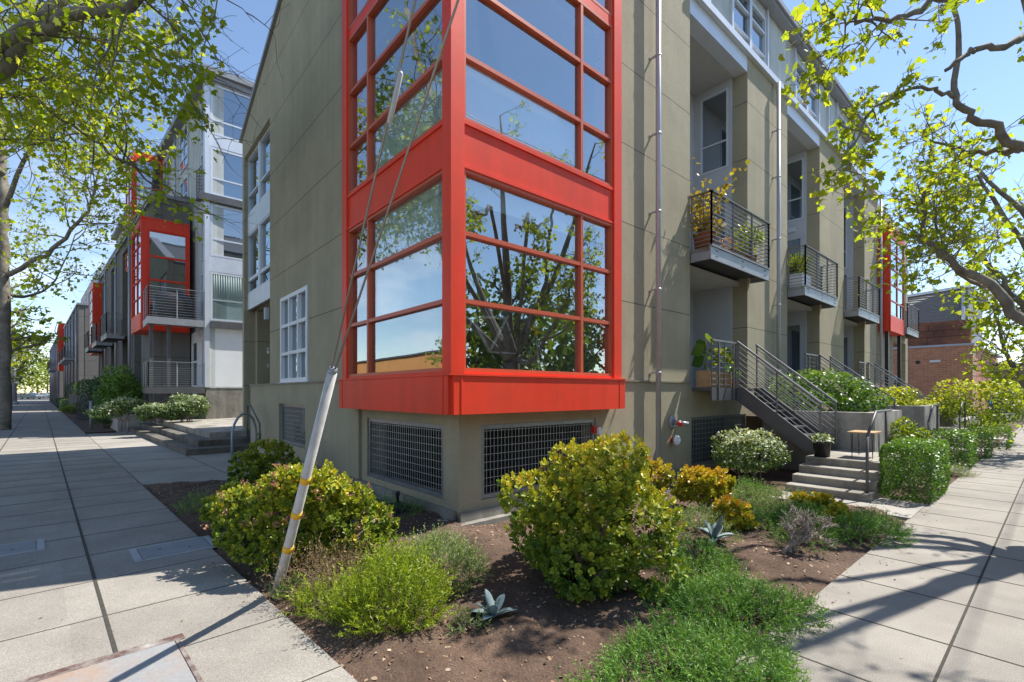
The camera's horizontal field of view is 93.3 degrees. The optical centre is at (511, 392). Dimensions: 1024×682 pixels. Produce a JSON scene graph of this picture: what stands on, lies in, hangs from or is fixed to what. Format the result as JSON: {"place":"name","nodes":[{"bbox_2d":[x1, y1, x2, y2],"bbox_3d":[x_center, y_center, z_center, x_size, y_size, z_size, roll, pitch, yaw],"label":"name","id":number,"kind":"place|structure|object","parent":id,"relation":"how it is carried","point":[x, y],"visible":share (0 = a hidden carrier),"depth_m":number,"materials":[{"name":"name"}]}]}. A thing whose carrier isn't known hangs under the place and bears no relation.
{"place":"outdoors","nodes":[
{"label":"outdoors","id":0,"kind":"place"},
{"bbox_2d":[57,265,104,397],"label":"apartment building","id":1,"kind":"structure","parent":0,"point":[75,362],"depth_m":45.20,"materials":[{"name":"grey paint"}]},
{"bbox_2d":[0,400,357,681],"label":"pavement","id":2,"kind":"structure","parent":0,"point":[283,649],"depth_m":4.14,"materials":[{"name":"concrete"}]},
{"bbox_2d":[0,538,44,556],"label":"vault lid","id":3,"kind":"object","parent":2,"relation":"on","point":[17,548],"visible":1,"depth_m":5.10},
{"bbox_2d":[10,316,39,384],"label":"plane tree","id":4,"kind":"object","parent":2,"relation":"on","point":[19,356],"visible":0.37,"depth_m":53.73,"materials":[{"name":"green plant"}]},
{"bbox_2d":[10,300,57,374],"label":"plane tree","id":5,"kind":"object","parent":2,"relation":"on","point":[13,329],"visible":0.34,"depth_m":43.04,"materials":[{"name":"green plant"}]},
{"bbox_2d":[10,247,70,353],"bbox_3d":[-29.996,-3.741,28.318,5.827,11.025,6.247,0,0,44],"label":"plane tree","id":6,"kind":"object","parent":2,"relation":"on","point":[42,340],"visible":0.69,"depth_m":29.24,"materials":[{"name":"green plant"}]},
{"bbox_2d":[0,50,186,429],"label":"plane tree","id":7,"kind":"object","parent":2,"relation":"on","point":[6,200],"visible":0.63,"depth_m":21.10,"materials":[{"name":"green plant"}]},
{"bbox_2d":[16,633,203,681],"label":"steel plate","id":8,"kind":"object","parent":2,"relation":"on","point":[161,660],"visible":1,"depth_m":2.88,"materials":[{"name":"grey metal"}]},
{"bbox_2d":[0,0,289,241],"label":"plane tree","id":9,"kind":"object","parent":2,"relation":"on","point":[39,25],"visible":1,"depth_m":8.80,"materials":[{"name":"green plant"}]},
{"bbox_2d":[128,535,215,562],"bbox_3d":[-3.553,1.643,5.098,0.720,0.012,0.520,0,0,-44],"label":"vault lid","id":10,"kind":"object","parent":2,"relation":"on","point":[157,551],"visible":0.96,"depth_m":5.07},
{"bbox_2d":[87,432,287,485],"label":"entrance paving","id":11,"kind":"structure","parent":0,"point":[188,472],"depth_m":11.51,"materials":[{"name":"concrete"}]},
{"bbox_2d":[82,396,148,421],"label":"flowering shrub","id":12,"kind":"object","parent":11,"relation":"on","point":[125,404],"visible":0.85,"depth_m":18.57,"materials":[{"name":"green plant"}]},
{"bbox_2d":[128,423,302,455],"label":"concrete steps","id":13,"kind":"structure","parent":11,"relation":"on","point":[184,443],"depth_m":14.03,"materials":[{"name":"grey concrete"}]},
{"bbox_2d":[132,402,183,422],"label":"flowering shrub","id":14,"kind":"object","parent":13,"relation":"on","point":[154,410],"visible":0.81,"depth_m":17.61,"materials":[{"name":"green plant"}]},
{"bbox_2d":[151,416,244,437],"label":"courtyard paving","id":15,"kind":"structure","parent":0,"point":[216,428],"depth_m":16.56,"materials":[{"name":"concrete"}]},
{"bbox_2d":[160,392,211,421],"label":"flowering shrub","id":16,"kind":"object","parent":15,"relation":"on","point":[192,409],"visible":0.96,"depth_m":18.19,"materials":[{"name":"green plant"}]},
{"bbox_2d":[0,0,1023,392],"label":"sky","id":17,"kind":"structure","parent":0,"point":[997,76],"materials":[{"name":"blue"}]},
{"bbox_2d":[17,396,1023,501],"bbox_3d":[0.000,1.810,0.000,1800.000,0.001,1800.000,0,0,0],"label":"road","id":18,"kind":"structure","parent":0,"point":[47,398],"depth_m":81.59,"materials":[{"name":"grey asphalt"}]},
{"bbox_2d":[47,337,63,403],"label":"apartment building","id":19,"kind":"structure","parent":18,"relation":"on","point":[56,383],"depth_m":70.39,"materials":[{"name":"grey paint"}]},
{"bbox_2d":[908,285,985,344],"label":"corrugated building","id":20,"kind":"structure","parent":18,"relation":"on","point":[928,304],"depth_m":39.31,"materials":[{"name":"metal"}]},
{"bbox_2d":[893,319,1002,417],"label":"brick building","id":21,"kind":"structure","parent":18,"relation":"on","point":[936,350],"depth_m":35.73,"materials":[{"name":"red brick"}]},
{"bbox_2d":[144,480,905,681],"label":"planting bed","id":22,"kind":"object","parent":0,"point":[410,663],"visible":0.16,"depth_m":3.60,"materials":[{"name":"soil"}]},
{"bbox_2d":[170,485,217,516],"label":"ground herb","id":23,"kind":"object","parent":22,"relation":"on","point":[195,509],"visible":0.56,"depth_m":6.62,"materials":[{"name":"green plant"}]},
{"bbox_2d":[199,481,255,530],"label":"jade shrub","id":24,"kind":"object","parent":22,"relation":"on","point":[204,512],"visible":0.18,"depth_m":5.59,"materials":[{"name":"green plant"}]},
{"bbox_2d":[226,438,300,483],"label":"jade shrub","id":25,"kind":"object","parent":22,"relation":"on","point":[257,466],"visible":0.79,"depth_m":8.36,"materials":[{"name":"green plant"}]},
{"bbox_2d":[200,459,400,573],"bbox_3d":[-1.951,1.164,4.602,1.808,1.121,1.064,0,0,0],"label":"jade shrub","id":26,"kind":"object","parent":22,"relation":"on","point":[335,502],"visible":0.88,"depth_m":4.35,"materials":[{"name":"green plant"}]},
{"bbox_2d":[276,563,371,620],"bbox_3d":[-1.376,1.484,3.667,0.843,0.362,0.664,0,0,0],"label":"heath shrub","id":27,"kind":"object","parent":22,"relation":"on","point":[312,605],"visible":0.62,"depth_m":3.58,"materials":[{"name":"green plant"}]},
{"bbox_2d":[246,518,402,608],"bbox_3d":[-1.488,1.368,3.976,1.422,0.610,1.008,0,0,0],"label":"heath shrub","id":28,"kind":"object","parent":22,"relation":"on","point":[325,569],"visible":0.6,"depth_m":3.92,"materials":[{"name":"brown plant"}]},
{"bbox_2d":[271,0,458,594],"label":"guy guard","id":29,"kind":"object","parent":22,"relation":"on","point":[307,470],"visible":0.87,"depth_m":3.22,"materials":[{"name":"grey plastic"}]},
{"bbox_2d":[305,528,466,638],"bbox_3d":[-0.862,1.310,3.475,1.074,0.686,1.005,0,0,0],"label":"heath shrub","id":30,"kind":"object","parent":22,"relation":"on","point":[409,589],"visible":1,"depth_m":3.34,"materials":[{"name":"green plant"}]},
{"bbox_2d":[384,520,499,596],"bbox_3d":[-0.621,1.367,4.248,1.036,0.573,1.161,0,0,-38],"label":"santolina","id":31,"kind":"object","parent":22,"relation":"on","point":[455,548],"visible":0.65,"depth_m":4.20,"materials":[{"name":"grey plant"}]},
{"bbox_2d":[442,601,491,635],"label":"ground herb","id":32,"kind":"object","parent":22,"relation":"on","point":[463,626],"visible":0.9,"depth_m":3.36,"materials":[{"name":"green plant"}]},
{"bbox_2d":[470,589,518,619],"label":"agave","id":33,"kind":"object","parent":22,"relation":"on","point":[494,609],"visible":0.95,"depth_m":3.48,"materials":[{"name":"green plant"}]},
{"bbox_2d":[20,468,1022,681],"bbox_3d":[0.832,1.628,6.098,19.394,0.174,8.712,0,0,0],"label":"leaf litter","id":34,"kind":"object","parent":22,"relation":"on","point":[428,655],"visible":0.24,"depth_m":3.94,"materials":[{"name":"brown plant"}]},
{"bbox_2d":[496,429,690,602],"bbox_3d":[0.671,1.025,4.297,1.611,1.404,1.666,0,0,0],"label":"jade shrub","id":35,"kind":"object","parent":22,"relation":"on","point":[595,552],"visible":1,"depth_m":3.86,"materials":[{"name":"green plant"}]},
{"bbox_2d":[556,646,677,681],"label":"rosemary","id":36,"kind":"object","parent":22,"relation":"on","point":[585,676],"visible":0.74,"depth_m":2.70,"materials":[{"name":"green plant"}]},
{"bbox_2d":[639,455,675,499],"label":"jade shrub","id":37,"kind":"object","parent":22,"relation":"on","point":[660,470],"visible":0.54,"depth_m":7.28,"materials":[{"name":"yellow plant"}]},
{"bbox_2d":[622,567,733,625],"bbox_3d":[1.251,1.599,3.659,0.806,0.434,0.851,0,0,0],"label":"rosemary","id":38,"kind":"object","parent":22,"relation":"on","point":[665,596],"visible":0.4,"depth_m":3.61,"materials":[{"name":"green plant"}]},
{"bbox_2d":[649,500,745,543],"bbox_3d":[2.169,1.555,5.703,1.206,0.503,1.104,0,0,13],"label":"rosemary","id":39,"kind":"object","parent":22,"relation":"on","point":[701,523],"visible":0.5,"depth_m":5.63,"materials":[{"name":"green plant"}]},
{"bbox_2d":[583,608,813,681],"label":"rosemary","id":40,"kind":"object","parent":22,"relation":"on","point":[705,668],"visible":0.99,"depth_m":2.80,"materials":[{"name":"green plant"}]},
{"bbox_2d":[648,530,757,580],"bbox_3d":[1.707,1.554,4.431,0.973,0.530,0.852,0,0,0],"label":"rosemary","id":41,"kind":"object","parent":22,"relation":"on","point":[710,562],"visible":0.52,"depth_m":4.39,"materials":[{"name":"green plant"}]},
{"bbox_2d":[670,464,736,510],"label":"jade shrub","id":42,"kind":"object","parent":22,"relation":"on","point":[706,491],"visible":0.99,"depth_m":6.59,"materials":[{"name":"yellow plant"}]},
{"bbox_2d":[696,516,732,542],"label":"agave","id":43,"kind":"object","parent":22,"relation":"on","point":[714,530],"visible":0.98,"depth_m":5.17,"materials":[{"name":"green plant"}]},
{"bbox_2d":[708,494,759,530],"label":"jade shrub","id":44,"kind":"object","parent":22,"relation":"on","point":[744,517],"visible":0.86,"depth_m":5.76,"materials":[{"name":"yellow plant"}]},
{"bbox_2d":[643,560,842,648],"bbox_3d":[1.687,1.553,3.549,1.305,0.523,1.134,0,0,0],"label":"rosemary","id":45,"kind":"object","parent":22,"relation":"on","point":[738,598],"visible":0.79,"depth_m":3.47,"materials":[{"name":"green plant"}]},
{"bbox_2d":[719,483,839,513],"bbox_3d":[3.813,1.579,7.042,1.922,0.451,1.303,0,0,0],"label":"rosemary","id":46,"kind":"object","parent":22,"relation":"on","point":[766,498],"visible":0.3,"depth_m":7.12,"materials":[{"name":"green plant"}]},
{"bbox_2d":[751,498,851,529],"bbox_3d":[3.749,1.574,6.166,1.228,0.497,1.185,0,0,0],"label":"rosemary","id":47,"kind":"object","parent":22,"relation":"on","point":[778,509],"visible":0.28,"depth_m":6.14,"materials":[{"name":"green plant"}]},
{"bbox_2d":[759,505,847,552],"bbox_3d":[3.202,1.537,5.369,0.880,0.565,1.069,0,0,35],"label":"rosemary","id":48,"kind":"object","parent":22,"relation":"on","point":[829,530],"visible":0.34,"depth_m":5.27,"materials":[{"name":"green plant"}]},
{"bbox_2d":[776,501,837,554],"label":"bare shrub","id":49,"kind":"object","parent":22,"relation":"on","point":[806,531],"visible":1,"depth_m":4.83,"materials":[{"name":"grey plant"}]},
{"bbox_2d":[789,490,836,508],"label":"jade shrub","id":50,"kind":"object","parent":22,"relation":"on","point":[825,498],"visible":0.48,"depth_m":6.52,"materials":[{"name":"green plant"}]},
{"bbox_2d":[812,500,857,525],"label":"jade shrub","id":51,"kind":"object","parent":22,"relation":"on","point":[837,506],"visible":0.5,"depth_m":5.91,"materials":[{"name":"green plant"}]},
{"bbox_2d":[813,508,918,548],"bbox_3d":[3.937,1.548,5.433,1.216,0.506,0.978,0,0,-38],"label":"rosemary","id":52,"kind":"object","parent":22,"relation":"on","point":[875,526],"visible":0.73,"depth_m":5.43,"materials":[{"name":"green plant"}]},
{"bbox_2d":[838,500,915,533],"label":"rosemary","id":53,"kind":"object","parent":22,"relation":"on","point":[880,517],"visible":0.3,"depth_m":5.84,"materials":[{"name":"green plant"}]},
{"bbox_2d":[62,412,1022,503],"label":"side beds","id":54,"kind":"object","parent":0,"point":[782,477],"visible":0.04,"depth_m":9.89,"materials":[{"name":"soil"}]},
{"bbox_2d":[109,412,150,432],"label":"planter wall","id":55,"kind":"structure","parent":54,"relation":"on","point":[116,424],"depth_m":20.81,"materials":[{"name":"concrete"}]},
{"bbox_2d":[92,363,145,413],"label":"shrub","id":56,"kind":"object","parent":55,"relation":"on","point":[131,384],"visible":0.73,"depth_m":21.22,"materials":[{"name":"green plant"}]},
{"bbox_2d":[84,63,253,421],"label":"apartment building","id":57,"kind":"structure","parent":54,"relation":"on","point":[167,358],"depth_m":20.77,"materials":[{"name":"concrete"}]},
{"bbox_2d":[89,282,101,355],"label":"bay window","id":58,"kind":"structure","parent":57,"relation":"in","point":[95,301],"depth_m":35.57,"materials":[{"name":"red paint"}]},
{"bbox_2d":[131,215,189,334],"bbox_3d":[-15.885,-5.030,21.846,1.775,4.760,2.893,0,0,-45],"label":"bay window","id":59,"kind":"structure","parent":57,"relation":"in","point":[162,258],"depth_m":20.96,"materials":[{"name":"red paint"}]},
{"bbox_2d":[152,290,193,319],"bbox_3d":[-13.728,-3.510,19.592,1.395,1.120,0.695,0,0,-42],"label":"covered grill","id":60,"kind":"object","parent":57,"relation":"on","point":[170,304],"visible":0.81,"depth_m":19.32,"materials":[{"name":"black fabric"}]},
{"bbox_2d":[179,123,188,174],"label":"window","id":61,"kind":"structure","parent":57,"relation":"in","point":[184,156],"depth_m":23.08,"materials":[{"name":"glass"}]},
{"bbox_2d":[210,272,241,322],"bbox_3d":[-11.776,-3.992,20.695,1.960,2.017,0.055,0,0,-42],"label":"window","id":62,"kind":"structure","parent":57,"relation":"in","point":[211,273],"depth_m":20.13,"materials":[{"name":"metal"}]},
{"bbox_2d":[210,203,241,260],"bbox_3d":[-11.776,-6.740,20.695,1.960,2.161,0.055,0,0,-42],"label":"window","id":63,"kind":"structure","parent":57,"relation":"in","point":[232,240],"depth_m":20.55,"materials":[{"name":"glass"}]},
{"bbox_2d":[210,146,241,200],"bbox_3d":[-11.776,-9.199,20.695,1.960,1.976,0.055,0,0,-42],"label":"window","id":64,"kind":"structure","parent":57,"relation":"in","point":[232,180],"depth_m":20.55,"materials":[{"name":"glass"}]},
{"bbox_2d":[210,85,249,141],"bbox_3d":[-11.776,-11.771,20.695,1.960,2.099,0.055,0,0,-42],"label":"window","id":65,"kind":"structure","parent":57,"relation":"in","point":[231,130],"depth_m":20.57,"materials":[{"name":"glass"}]},
{"bbox_2d":[239,0,918,526],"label":"apartment building","id":66,"kind":"structure","parent":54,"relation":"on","point":[549,180],"depth_m":9.00,"materials":[{"name":"beige paint"}]},
{"bbox_2d":[248,145,257,214],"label":"window","id":67,"kind":"structure","parent":66,"relation":"in","point":[253,159],"depth_m":14.56,"materials":[{"name":"glass"}]},
{"bbox_2d":[248,226,257,280],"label":"window","id":68,"kind":"structure","parent":66,"relation":"in","point":[253,236],"depth_m":14.56,"materials":[{"name":"metal"}]},
{"bbox_2d":[260,126,269,200],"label":"window","id":69,"kind":"structure","parent":66,"relation":"in","point":[265,141],"depth_m":13.51,"materials":[{"name":"glass"}]},
{"bbox_2d":[260,213,269,271],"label":"window","id":70,"kind":"structure","parent":66,"relation":"in","point":[265,228],"depth_m":13.51,"materials":[{"name":"glass"}]},
{"bbox_2d":[280,285,307,381],"bbox_3d":[-4.931,-1.250,11.003,0.120,2.030,1.990,0,0,-41],"label":"window","id":71,"kind":"structure","parent":66,"relation":"in","point":[294,306],"depth_m":11.07,"materials":[{"name":"white paint"}]},
{"bbox_2d":[338,0,625,414],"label":"bay window","id":72,"kind":"structure","parent":66,"relation":"in","point":[457,147],"depth_m":6.88,"materials":[{"name":"red paint"}]},
{"bbox_2d":[436,307,534,369],"bbox_3d":[-0.346,-0.687,6.665,0.497,0.954,1.690,0,0,36],"label":"bicycle","id":73,"kind":"object","parent":66,"relation":"on","point":[509,332],"visible":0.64,"depth_m":6.70,"materials":[{"name":"black metal"}]},
{"bbox_2d":[700,88,727,175],"bbox_3d":[5.041,-6.460,12.050,0.060,1.920,0.700,0,0,-42],"label":"window","id":74,"kind":"structure","parent":66,"relation":"in","point":[713,108],"depth_m":12.06,"materials":[{"name":"glass"}]},
{"bbox_2d":[702,190,726,247],"bbox_3d":[5.052,-3.900,12.046,0.060,2.100,0.640,0,0,-42],"label":"door","id":75,"kind":"structure","parent":66,"relation":"in","point":[716,238],"depth_m":11.93,"materials":[{"name":"grey glass"}]},
{"bbox_2d":[689,157,750,248],"bbox_3d":[3.800,-3.684,10.041,1.589,1.669,1.801,0,0,0],"label":"potted plant","id":76,"kind":"object","parent":66,"relation":"on","point":[721,194],"visible":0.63,"depth_m":9.67,"materials":[{"name":"plant"}]},
{"bbox_2d":[726,222,765,260],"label":"potted plant","id":77,"kind":"object","parent":66,"relation":"on","point":[757,241],"visible":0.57,"depth_m":11.04,"materials":[{"name":"green plant"}]},
{"bbox_2d":[734,0,765,63],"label":"window","id":78,"kind":"structure","parent":66,"relation":"in","point":[741,7],"depth_m":12.07,"materials":[{"name":"glass"}]},
{"bbox_2d":[787,323,801,384],"bbox_3d":[8.960,-1.155,15.597,0.060,2.090,0.720,0,0,-42],"label":"door","id":79,"kind":"structure","parent":66,"relation":"in","point":[794,331],"depth_m":15.51,"materials":[{"name":"grey glass"}]},
{"bbox_2d":[787,158,802,221],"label":"window","id":80,"kind":"structure","parent":66,"relation":"in","point":[794,168],"depth_m":15.48,"materials":[{"name":"glass"}]},
{"bbox_2d":[787,250,814,287],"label":"potted plant","id":81,"kind":"object","parent":66,"relation":"on","point":[795,270],"visible":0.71,"depth_m":13.22,"materials":[{"name":"green plant"}]},
{"bbox_2d":[797,59,817,122],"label":"window","id":82,"kind":"structure","parent":66,"relation":"in","point":[813,106],"depth_m":14.90,"materials":[{"name":"glass"}]},
{"bbox_2d":[878,226,903,335],"bbox_3d":[16.113,-4.635,20.757,2.640,4.270,0.720,0,0,-42],"label":"bay window","id":83,"kind":"structure","parent":66,"relation":"in","point":[893,303],"depth_m":19.98,"materials":[{"name":"red paint"}]},
{"bbox_2d":[709,426,792,482],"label":"flowering shrub","id":84,"kind":"object","parent":54,"relation":"on","point":[751,461],"visible":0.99,"depth_m":8.73,"materials":[{"name":"green plant"}]},
{"bbox_2d":[717,475,785,499],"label":"rosemary","id":85,"kind":"object","parent":54,"relation":"on","point":[747,481],"visible":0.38,"depth_m":7.81,"materials":[{"name":"green plant"}]},
{"bbox_2d":[746,410,901,469],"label":"retaining wall","id":86,"kind":"structure","parent":54,"relation":"on","point":[848,421],"depth_m":9.84,"materials":[{"name":"concrete"}]},
{"bbox_2d":[767,367,893,411],"bbox_3d":[7.311,0.099,11.418,2.622,1.430,2.393,0,0,0],"label":"shrub","id":87,"kind":"object","parent":86,"relation":"on","point":[844,398],"visible":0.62,"depth_m":10.90,"materials":[{"name":"green plant"}]},
{"bbox_2d":[785,449,906,501],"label":"concrete steps","id":88,"kind":"structure","parent":54,"relation":"on","point":[838,473],"depth_m":7.99,"materials":[{"name":"grey concrete"}]},
{"bbox_2d":[692,339,836,452],"bbox_3d":[4.849,0.037,10.275,2.585,2.227,3.140,0,0,-42],"label":"steel stair","id":89,"kind":"object","parent":88,"relation":"on","point":[785,420],"visible":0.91,"depth_m":9.79,"materials":[{"name":"grey metal"}]},
{"bbox_2d":[691,333,734,387],"bbox_3d":[4.161,-0.637,9.995,1.127,1.075,0.636,0,0,-40],"label":"planter box","id":90,"kind":"object","parent":89,"relation":"on","point":[703,378],"visible":0.74,"depth_m":9.86,"materials":[{"name":"brown wood"}]},
{"bbox_2d":[811,432,834,456],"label":"potted plant","id":91,"kind":"object","parent":88,"relation":"on","point":[822,449],"visible":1,"depth_m":8.55,"materials":[{"name":"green plant"}]},
{"bbox_2d":[865,409,891,492],"bbox_3d":[5.960,0.910,7.838,1.601,1.240,0.042,0,0,-42],"label":"handrail","id":92,"kind":"object","parent":88,"relation":"on","point":[886,411],"visible":0.9,"depth_m":7.33,"materials":[{"name":"metal"}]},
{"bbox_2d":[821,405,935,435],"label":"retaining wall","id":93,"kind":"structure","parent":54,"relation":"on","point":[919,415],"depth_m":13.06,"materials":[{"name":"concrete"}]},
{"bbox_2d":[846,385,944,413],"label":"shrub","id":94,"kind":"object","parent":93,"relation":"on","point":[907,401],"visible":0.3,"depth_m":14.57,"materials":[{"name":"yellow plant"}]},
{"bbox_2d":[888,416,932,465],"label":"shrub","id":95,"kind":"object","parent":54,"relation":"on","point":[911,432],"visible":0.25,"depth_m":9.90,"materials":[{"name":"green plant"}]},
{"bbox_2d":[878,436,951,504],"bbox_3d":[6.556,1.222,7.847,1.987,0.986,0.753,0,0,-42],"label":"clipped hedge","id":96,"kind":"object","parent":54,"relation":"on","point":[902,446],"visible":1,"depth_m":7.37,"materials":[{"name":"green plant"}]},
{"bbox_2d":[915,428,978,468],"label":"clipped hedge","id":97,"kind":"object","parent":54,"relation":"on","point":[970,436],"visible":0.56,"depth_m":10.47,"materials":[{"name":"green plant"}]},
{"bbox_2d":[939,426,968,447],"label":"concrete steps","id":98,"kind":"structure","parent":54,"relation":"on","point":[950,427],"depth_m":15.34,"materials":[{"name":"grey concrete"}]},
{"bbox_2d":[858,361,928,405],"bbox_3d":[12.746,0.037,17.286,2.585,2.227,3.140,0,0,-42],"label":"steel stair","id":99,"kind":"object","parent":98,"relation":"on","point":[874,371],"visible":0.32,"depth_m":16.99,"materials":[{"name":"grey metal"}]},
{"bbox_2d":[940,430,994,459],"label":"clipped hedge","id":100,"kind":"object","parent":54,"relation":"on","point":[986,450],"visible":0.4,"depth_m":11.98,"materials":[{"name":"green plant"}]},
{"bbox_2d":[914,378,1023,436],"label":"shrub","id":101,"kind":"object","parent":54,"relation":"on","point":[989,417],"visible":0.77,"depth_m":15.61,"materials":[{"name":"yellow plant"}]},
{"bbox_2d":[963,425,1013,449],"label":"clipped hedge","id":102,"kind":"object","parent":54,"relation":"on","point":[1011,430],"visible":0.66,"depth_m":14.31,"materials":[{"name":"green plant"}]},
{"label":"concrete steps","id":103,"kind":"object","parent":54,"relation":"on","visible":0},
{"bbox_2d":[799,353,895,411],"bbox_3d":[8.798,0.037,13.780,2.585,2.227,3.140,0,0,-42],"label":"steel stair","id":104,"kind":"object","parent":103,"relation":"on","point":[818,362],"visible":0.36,"depth_m":13.45,"materials":[{"name":"grey metal"}]},
{"bbox_2d":[718,425,1023,681],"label":"pavement","id":105,"kind":"structure","parent":0,"point":[867,650],"depth_m":3.83,"materials":[{"name":"concrete"}]},
{"bbox_2d":[778,0,1023,326],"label":"plane tree","id":106,"kind":"object","parent":105,"relation":"on","point":[939,249],"visible":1,"depth_m":6.48,"materials":[{"name":"green plant"}]},
{"bbox_2d":[841,106,1023,442],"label":"plane tree","id":107,"kind":"object","parent":105,"relation":"on","point":[995,307],"visible":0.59,"depth_m":13.27,"materials":[{"name":"green plant"}]},
{"bbox_2d":[769,436,1003,519],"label":"path","id":108,"kind":"structure","parent":0,"point":[905,510],"depth_m":7.05,"materials":[{"name":"concrete"}]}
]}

